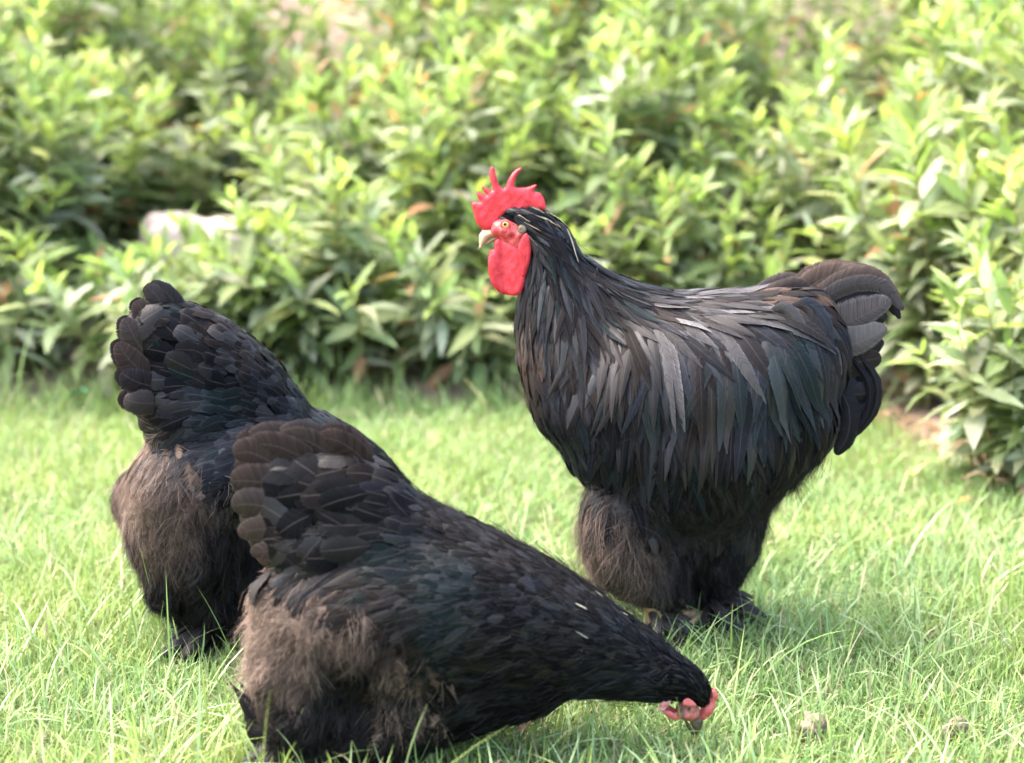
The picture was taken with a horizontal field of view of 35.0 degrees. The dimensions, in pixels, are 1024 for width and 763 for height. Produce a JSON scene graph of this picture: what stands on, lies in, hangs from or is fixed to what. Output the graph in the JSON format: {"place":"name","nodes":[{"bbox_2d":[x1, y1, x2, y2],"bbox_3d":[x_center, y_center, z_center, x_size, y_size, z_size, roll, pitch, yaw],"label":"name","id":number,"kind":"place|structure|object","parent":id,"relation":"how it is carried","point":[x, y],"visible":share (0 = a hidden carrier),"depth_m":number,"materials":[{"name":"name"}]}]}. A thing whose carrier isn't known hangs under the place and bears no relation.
{"place":"outdoors","nodes":[
{"label":"outdoors","id":0,"kind":"place"},
{"bbox_2d":[0,209,1020,492],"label":"planting bed","id":1,"kind":"object","parent":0,"point":[48,375],"visible":0.02,"depth_m":3.82,"materials":[{"name":"soil"}]},
{"bbox_2d":[0,0,104,114],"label":"leafy shrub","id":2,"kind":"object","parent":1,"relation":"on","point":[19,23],"visible":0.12,"depth_m":4.94,"materials":[{"name":"green plant"}]},
{"bbox_2d":[0,165,117,396],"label":"leafy shrub","id":3,"kind":"object","parent":1,"relation":"on","point":[20,311],"visible":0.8,"depth_m":3.88,"materials":[{"name":"green plant"}]},
{"bbox_2d":[0,0,127,339],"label":"leafy shrub","id":4,"kind":"object","parent":1,"relation":"on","point":[35,140],"visible":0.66,"depth_m":4.07,"materials":[{"name":"green plant"}]},
{"bbox_2d":[2,43,229,324],"bbox_3d":[-1.188,-0.542,4.577,0.773,0.836,0.656,0,12,0],"label":"leafy shrub","id":5,"kind":"object","parent":1,"relation":"on","point":[136,204],"visible":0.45,"depth_m":4.51,"materials":[{"name":"green plant"}]},
{"bbox_2d":[1,0,267,222],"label":"leafy shrub","id":6,"kind":"object","parent":1,"relation":"on","point":[146,18],"visible":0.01,"depth_m":5.92,"materials":[{"name":"green plant"}]},
{"bbox_2d":[17,202,323,405],"bbox_3d":[-0.825,-0.175,3.837,0.691,0.498,0.779,5,13,22],"label":"leafy shrub","id":7,"kind":"object","parent":1,"relation":"on","point":[118,292],"visible":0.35,"depth_m":3.73,"materials":[{"name":"green plant"}]},
{"bbox_2d":[21,0,323,238],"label":"leafy shrub","id":8,"kind":"object","parent":1,"relation":"on","point":[114,27],"visible":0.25,"depth_m":4.97,"materials":[{"name":"green plant"}]},
{"bbox_2d":[140,212,249,293],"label":"stone block","id":9,"kind":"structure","parent":1,"relation":"on","point":[153,223],"depth_m":4.17,"materials":[{"name":"grey stone"}]},
{"bbox_2d":[72,0,345,240],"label":"leafy shrub","id":10,"kind":"object","parent":1,"relation":"on","point":[212,143],"visible":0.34,"depth_m":4.82,"materials":[{"name":"green plant"}]},
{"bbox_2d":[182,133,490,395],"bbox_3d":[-0.400,-0.283,3.900,0.721,0.625,0.776,0,12,0],"label":"leafy shrub","id":11,"kind":"object","parent":1,"relation":"on","point":[331,321],"visible":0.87,"depth_m":3.74,"materials":[{"name":"green plant"}]},
{"bbox_2d":[216,34,471,338],"bbox_3d":[-0.403,-0.516,4.428,0.734,0.848,0.701,8,15,33],"label":"leafy shrub","id":12,"kind":"object","parent":1,"relation":"on","point":[348,125],"visible":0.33,"depth_m":4.26,"materials":[{"name":"green plant"}]},
{"bbox_2d":[292,0,590,344],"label":"leafy shrub","id":13,"kind":"object","parent":1,"relation":"on","point":[441,150],"visible":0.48,"depth_m":4.01,"materials":[{"name":"green plant"}]},
{"bbox_2d":[295,0,588,164],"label":"leafy shrub","id":14,"kind":"object","parent":1,"relation":"on","point":[415,38],"visible":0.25,"depth_m":4.95,"materials":[{"name":"green plant"}]},
{"bbox_2d":[344,170,645,395],"bbox_3d":[-0.039,-0.229,3.876,0.699,0.554,0.710,6,14,26],"label":"leafy shrub","id":15,"kind":"object","parent":1,"relation":"on","point":[484,340],"visible":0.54,"depth_m":3.75,"materials":[{"name":"green plant"}]},
{"bbox_2d":[389,0,669,170],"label":"leafy shrub","id":16,"kind":"object","parent":1,"relation":"on","point":[491,12],"visible":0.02,"depth_m":5.95,"materials":[{"name":"green plant"}]},
{"bbox_2d":[483,0,769,284],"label":"leafy shrub","id":17,"kind":"object","parent":1,"relation":"on","point":[614,130],"visible":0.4,"depth_m":4.01,"materials":[{"name":"green plant"}]},
{"bbox_2d":[503,0,805,212],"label":"leafy shrub","id":18,"kind":"object","parent":1,"relation":"on","point":[702,12],"visible":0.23,"depth_m":4.83,"materials":[{"name":"green plant"}]},
{"bbox_2d":[546,141,803,289],"bbox_3d":[0.374,-0.283,3.928,0.668,0.613,0.719,0,12,0],"label":"leafy shrub","id":19,"kind":"object","parent":1,"relation":"on","point":[667,249],"visible":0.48,"depth_m":3.75,"materials":[{"name":"green plant"}]},
{"bbox_2d":[569,0,816,161],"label":"leafy shrub","id":20,"kind":"object","parent":1,"relation":"on","point":[779,25],"visible":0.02,"depth_m":5.93,"materials":[{"name":"green plant"}]},
{"bbox_2d":[631,17,938,276],"bbox_3d":[0.680,-0.467,4.109,0.788,0.890,0.819,0,12,0],"label":"leafy shrub","id":21,"kind":"object","parent":1,"relation":"on","point":[760,196],"visible":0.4,"depth_m":3.94,"materials":[{"name":"green plant"}]},
{"bbox_2d":[664,0,943,253],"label":"leafy shrub","id":22,"kind":"object","parent":1,"relation":"on","point":[873,54],"visible":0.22,"depth_m":4.92,"materials":[{"name":"green plant"}]},
{"bbox_2d":[782,60,1023,412],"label":"leafy shrub","id":23,"kind":"object","parent":1,"relation":"on","point":[911,276],"visible":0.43,"depth_m":3.48,"materials":[{"name":"green plant"}]},
{"bbox_2d":[874,391,1023,494],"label":"leaf litter","id":24,"kind":"object","parent":1,"relation":"on","point":[929,424],"visible":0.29,"depth_m":3.37,"materials":[{"name":"brown plant"}]},
{"bbox_2d":[882,0,1023,153],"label":"leafy shrub","id":25,"kind":"object","parent":1,"relation":"on","point":[967,12],"visible":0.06,"depth_m":4.75,"materials":[{"name":"green plant"}]},
{"bbox_2d":[883,218,1023,491],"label":"leafy shrub","id":26,"kind":"object","parent":1,"relation":"on","point":[982,362],"visible":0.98,"depth_m":2.94,"materials":[{"name":"green plant"}]},
{"bbox_2d":[890,82,1023,317],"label":"leafy shrub","id":27,"kind":"object","parent":1,"relation":"on","point":[1011,212],"visible":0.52,"depth_m":3.24,"materials":[{"name":"green plant"}]},
{"bbox_2d":[891,0,1023,198],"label":"leafy shrub","id":28,"kind":"object","parent":1,"relation":"on","point":[946,35],"visible":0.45,"depth_m":3.67,"materials":[{"name":"green plant"}]},
{"bbox_2d":[0,308,1023,762],"bbox_3d":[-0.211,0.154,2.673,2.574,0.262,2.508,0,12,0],"label":"grass","id":29,"kind":"structure","parent":0,"point":[82,578],"depth_m":2.33,"materials":[{"name":"green plant"}]},
{"bbox_2d":[52,388,85,399],"bbox_3d":[-0.984,0.027,3.609,0.091,0.031,0.021,2,12,7],"label":"plastic scrap","id":30,"kind":"object","parent":29,"relation":"on","point":[72,391],"visible":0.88,"depth_m":3.60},
{"bbox_2d":[90,280,411,666],"bbox_3d":[-0.295,0.142,2.331,0.604,0.618,0.228,-8,15,-34],"label":"hen","id":31,"kind":"object","parent":29,"relation":"on","point":[202,387],"visible":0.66,"depth_m":2.16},
{"bbox_2d":[216,418,717,762],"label":"hen","id":32,"kind":"object","parent":29,"relation":"on","point":[389,598],"visible":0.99,"depth_m":1.82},
{"bbox_2d":[516,721,530,731],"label":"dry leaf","id":33,"kind":"object","parent":29,"relation":"on","point":[520,728],"visible":0.36,"depth_m":1.96,"materials":[{"name":"brown plant"}]},
{"bbox_2d":[472,167,903,647],"bbox_3d":[0.240,0.039,2.260,0.589,0.672,0.275,0,12,0],"label":"rooster","id":34,"kind":"object","parent":29,"relation":"on","point":[693,437],"visible":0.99,"depth_m":2.18},
{"bbox_2d":[796,710,827,742],"bbox_3d":[0.365,0.422,1.968,0.040,0.045,0.035,5,13,20],"label":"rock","id":35,"kind":"object","parent":29,"relation":"on","point":[808,721],"visible":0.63,"depth_m":1.96,"materials":[{"name":"beige stone"}]},
{"bbox_2d":[902,463,926,473],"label":"dry leaf","id":36,"kind":"object","parent":29,"relation":"on","point":[918,468],"visible":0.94,"depth_m":3.08,"materials":[{"name":"yellow plant"}]},
{"bbox_2d":[939,716,968,742],"bbox_3d":[0.539,0.424,1.981,0.038,0.033,0.030,0,12,0],"label":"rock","id":37,"kind":"object","parent":29,"relation":"on","point":[961,719],"visible":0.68,"depth_m":1.97,"materials":[{"name":"beige stone"}]},
{"bbox_2d":[959,496,970,502],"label":"dry leaf","id":38,"kind":"object","parent":29,"relation":"on","point":[961,499],"visible":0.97,"depth_m":2.88,"materials":[{"name":"yellow plant"}]},
{"bbox_2d":[963,472,992,483],"bbox_3d":[0.862,0.178,2.996,0.055,0.020,0.016,15,13,12],"label":"dry leaf","id":39,"kind":"object","parent":29,"relation":"on","point":[978,473],"visible":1,"depth_m":3.00,"materials":[{"name":"brown plant"}]},
{"label":"ground","id":40,"kind":"structure","parent":0,"visible":0},
{"bbox_2d":[0,0,984,136],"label":"garden wall","id":41,"kind":"structure","parent":40,"relation":"on","point":[307,9],"depth_m":12.70,"materials":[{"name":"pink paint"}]}
]}

